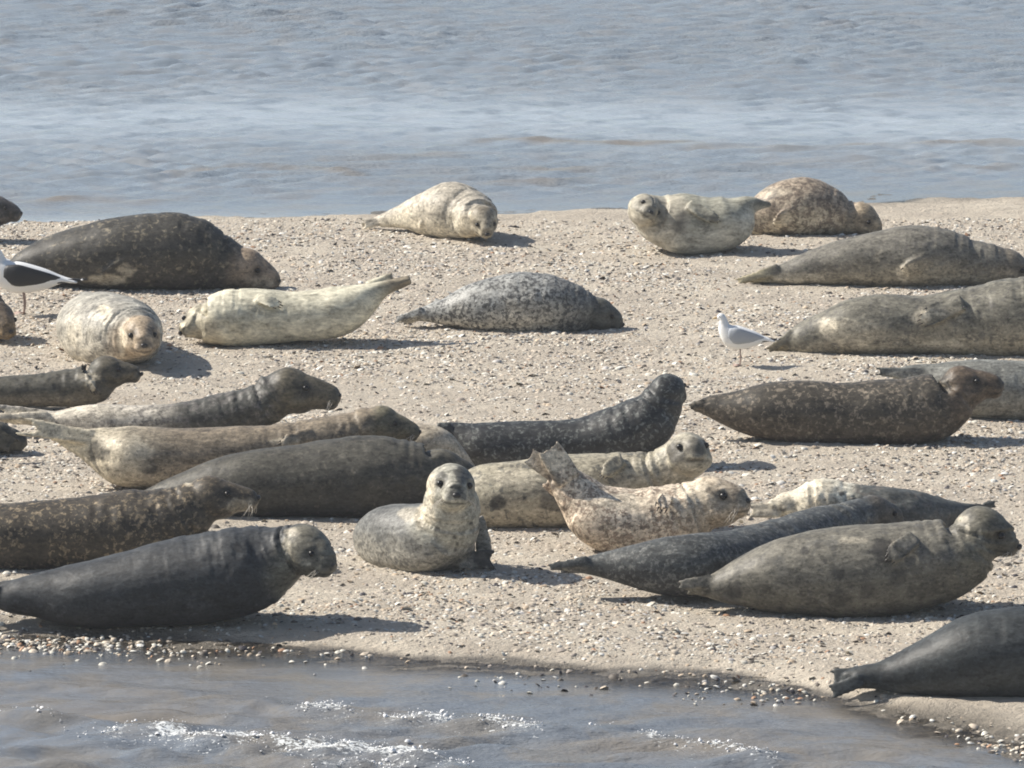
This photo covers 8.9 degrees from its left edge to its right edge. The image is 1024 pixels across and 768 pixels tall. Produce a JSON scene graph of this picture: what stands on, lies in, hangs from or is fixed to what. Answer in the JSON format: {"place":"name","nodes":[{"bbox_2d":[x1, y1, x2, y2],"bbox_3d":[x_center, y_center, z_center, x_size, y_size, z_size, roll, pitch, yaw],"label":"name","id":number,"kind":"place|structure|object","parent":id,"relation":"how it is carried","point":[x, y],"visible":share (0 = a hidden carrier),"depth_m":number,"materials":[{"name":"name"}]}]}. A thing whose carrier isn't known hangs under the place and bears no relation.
{"place":"outdoors","nodes":[
{"label":"outdoors","id":0,"kind":"place"},
{"bbox_2d":[0,0,1023,767],"bbox_3d":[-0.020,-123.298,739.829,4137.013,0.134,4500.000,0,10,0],"label":"water","id":1,"kind":"structure","parent":0,"point":[242,108],"depth_m":51.20,"materials":[{"name":"grey liquid"}]},
{"bbox_2d":[0,697,777,767],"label":"foam","id":2,"kind":"object","parent":1,"relation":"on","point":[445,715],"visible":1,"depth_m":30.96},
{"bbox_2d":[0,194,1023,762],"bbox_3d":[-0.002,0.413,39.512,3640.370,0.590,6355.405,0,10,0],"label":"sandbank","id":3,"kind":"structure","parent":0,"point":[998,714],"depth_m":38.09,"materials":[{"name":"beige sand"}]},
{"bbox_2d":[0,297,16,339],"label":"grey seal","id":4,"kind":"object","parent":3,"relation":"on","point":[8,319],"visible":1,"depth_m":41.65,"materials":[{"name":"black"}]},
{"bbox_2d":[0,196,22,225],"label":"grey seal","id":5,"kind":"object","parent":3,"relation":"on","point":[10,211],"visible":1,"depth_m":45.91,"materials":[{"name":"black"}]},
{"bbox_2d":[0,422,27,453],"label":"grey seal","id":6,"kind":"object","parent":3,"relation":"on","point":[11,440],"visible":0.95,"depth_m":37.97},
{"bbox_2d":[0,249,87,314],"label":"gull","id":7,"kind":"object","parent":3,"relation":"on","point":[23,277],"visible":1,"depth_m":42.78,"materials":[{"name":"white"}]},
{"bbox_2d":[0,356,143,406],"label":"grey seal","id":8,"kind":"object","parent":3,"relation":"on","point":[101,379],"visible":0.96,"depth_m":39.36,"materials":[{"name":"black"}]},
{"bbox_2d":[56,291,162,363],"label":"grey seal","id":9,"kind":"object","parent":3,"relation":"on","point":[91,327],"visible":0.93,"depth_m":40.89,"materials":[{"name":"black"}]},
{"bbox_2d":[0,476,260,569],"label":"grey seal","id":10,"kind":"object","parent":3,"relation":"on","point":[48,534],"visible":0.81,"depth_m":34.64,"materials":[{"name":"black"}]},
{"bbox_2d":[10,212,280,289],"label":"grey seal","id":11,"kind":"object","parent":3,"relation":"on","point":[172,250],"visible":0.88,"depth_m":43.83,"materials":[{"name":"black"}]},
{"bbox_2d":[0,523,340,628],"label":"grey seal","id":12,"kind":"object","parent":3,"relation":"on","point":[229,573],"visible":1,"depth_m":33.24,"materials":[{"name":"black"}]},
{"bbox_2d":[0,367,341,428],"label":"grey seal","id":13,"kind":"object","parent":3,"relation":"on","point":[277,396],"visible":0.76,"depth_m":38.42,"materials":[{"name":"black"}]},
{"bbox_2d":[16,405,421,487],"bbox_3d":[-1.651,0.350,36.991,2.285,0.464,0.396,0,10,0],"label":"grey seal","id":14,"kind":"object","parent":3,"relation":"on","point":[136,456],"visible":0.73,"depth_m":36.87,"materials":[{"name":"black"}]},
{"bbox_2d":[178,273,410,346],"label":"common seal","id":15,"kind":"object","parent":3,"relation":"on","point":[242,317],"visible":1,"depth_m":41.64,"materials":[{"name":"beige"}]},
{"bbox_2d":[146,435,473,517],"bbox_3d":[-1.121,0.508,36.230,1.885,0.449,0.514,0,10,0],"label":"grey seal","id":16,"kind":"object","parent":3,"relation":"on","point":[358,476],"visible":0.73,"depth_m":36.03,"materials":[{"name":"black"}]},
{"bbox_2d":[353,463,494,572],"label":"common seal","id":17,"kind":"object","parent":3,"relation":"on","point":[442,526],"visible":1,"depth_m":34.57,"materials":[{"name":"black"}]},
{"bbox_2d":[361,182,497,238],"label":"grey seal","id":18,"kind":"object","parent":3,"relation":"on","point":[453,210],"visible":1,"depth_m":46.07,"materials":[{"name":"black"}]},
{"bbox_2d":[416,423,474,466],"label":"grey seal","id":19,"kind":"object","parent":3,"relation":"on","point":[430,437],"visible":0.29,"depth_m":37.09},
{"bbox_2d":[396,272,624,332],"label":"common seal","id":20,"kind":"object","parent":3,"relation":"on","point":[520,301],"visible":1,"depth_m":42.16,"materials":[{"name":"black"}]},
{"bbox_2d":[437,374,686,465],"bbox_3d":[0.283,0.220,37.595,1.442,0.550,0.388,0,10,0],"label":"common seal","id":21,"kind":"object","parent":3,"relation":"on","point":[646,419],"visible":0.73,"depth_m":37.47,"materials":[{"name":"black"}]},
{"bbox_2d":[468,432,711,527],"bbox_3d":[0.344,0.519,35.936,1.513,0.545,0.447,1,10,4],"label":"common seal","id":22,"kind":"object","parent":3,"relation":"on","point":[513,494],"visible":0.61,"depth_m":35.78,"materials":[{"name":"beige"}]},
{"bbox_2d":[524,442,753,551],"bbox_3d":[0.684,0.611,35.187,1.237,0.621,0.432,0,10,0],"label":"common seal","id":23,"kind":"object","parent":3,"relation":"on","point":[599,516],"visible":0.85,"depth_m":35.08,"materials":[{"name":"beige"}]},
{"bbox_2d":[627,193,770,254],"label":"common seal","id":24,"kind":"object","parent":3,"relation":"on","point":[686,224],"visible":1,"depth_m":45.35,"materials":[{"name":"beige"}]},
{"bbox_2d":[548,495,904,597],"bbox_3d":[1.291,0.874,34.462,2.362,0.354,0.647,-8,13,-38],"label":"grey seal","id":25,"kind":"object","parent":3,"relation":"on","point":[663,566],"visible":0.71,"depth_m":33.94,"materials":[{"name":"black"}]},
{"bbox_2d":[712,313,780,366],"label":"gull","id":26,"kind":"object","parent":3,"relation":"on","point":[737,337],"visible":1,"depth_m":40.89,"materials":[{"name":"white"}]},
{"bbox_2d":[751,177,881,234],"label":"common seal","id":27,"kind":"object","parent":3,"relation":"on","point":[805,206],"visible":0.82,"depth_m":46.19,"materials":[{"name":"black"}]},
{"bbox_2d":[689,366,1003,444],"bbox_3d":[1.957,0.127,38.381,1.846,0.472,0.445,0,10,0],"label":"grey seal","id":28,"kind":"object","parent":3,"relation":"on","point":[921,409],"visible":1,"depth_m":38.22,"materials":[{"name":"black"}]},
{"bbox_2d":[678,506,1021,617],"bbox_3d":[1.735,0.910,33.683,1.768,0.569,0.543,0,10,0],"label":"grey seal","id":29,"kind":"object","parent":3,"relation":"on","point":[872,570],"visible":1,"depth_m":33.52,"materials":[{"name":"black"}]},
{"bbox_2d":[750,478,995,526],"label":"common seal","id":30,"kind":"object","parent":3,"relation":"on","point":[913,505],"visible":0.58,"depth_m":35.50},
{"bbox_2d":[734,225,1023,287],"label":"grey seal","id":31,"kind":"object","parent":3,"relation":"on","point":[910,255],"visible":0.95,"depth_m":43.99,"materials":[{"name":"black"}]},
{"bbox_2d":[765,276,1023,355],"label":"grey seal","id":32,"kind":"object","parent":3,"relation":"on","point":[987,319],"visible":1,"depth_m":41.27,"materials":[{"name":"black"}]},
{"bbox_2d":[829,607,1023,697],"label":"grey seal","id":33,"kind":"object","parent":3,"relation":"on","point":[979,654],"visible":1,"depth_m":31.66,"materials":[{"name":"black"}]},
{"bbox_2d":[875,359,1023,419],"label":"grey seal","id":34,"kind":"object","parent":3,"relation":"on","point":[1008,403],"visible":0.55,"depth_m":39.08,"materials":[{"name":"black"}]},
{"bbox_2d":[0,217,1023,761],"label":"shell gravel","id":35,"kind":"structure","parent":0,"point":[558,621],"depth_m":39.88,"materials":[{"name":"beige gravel"}]}
]}

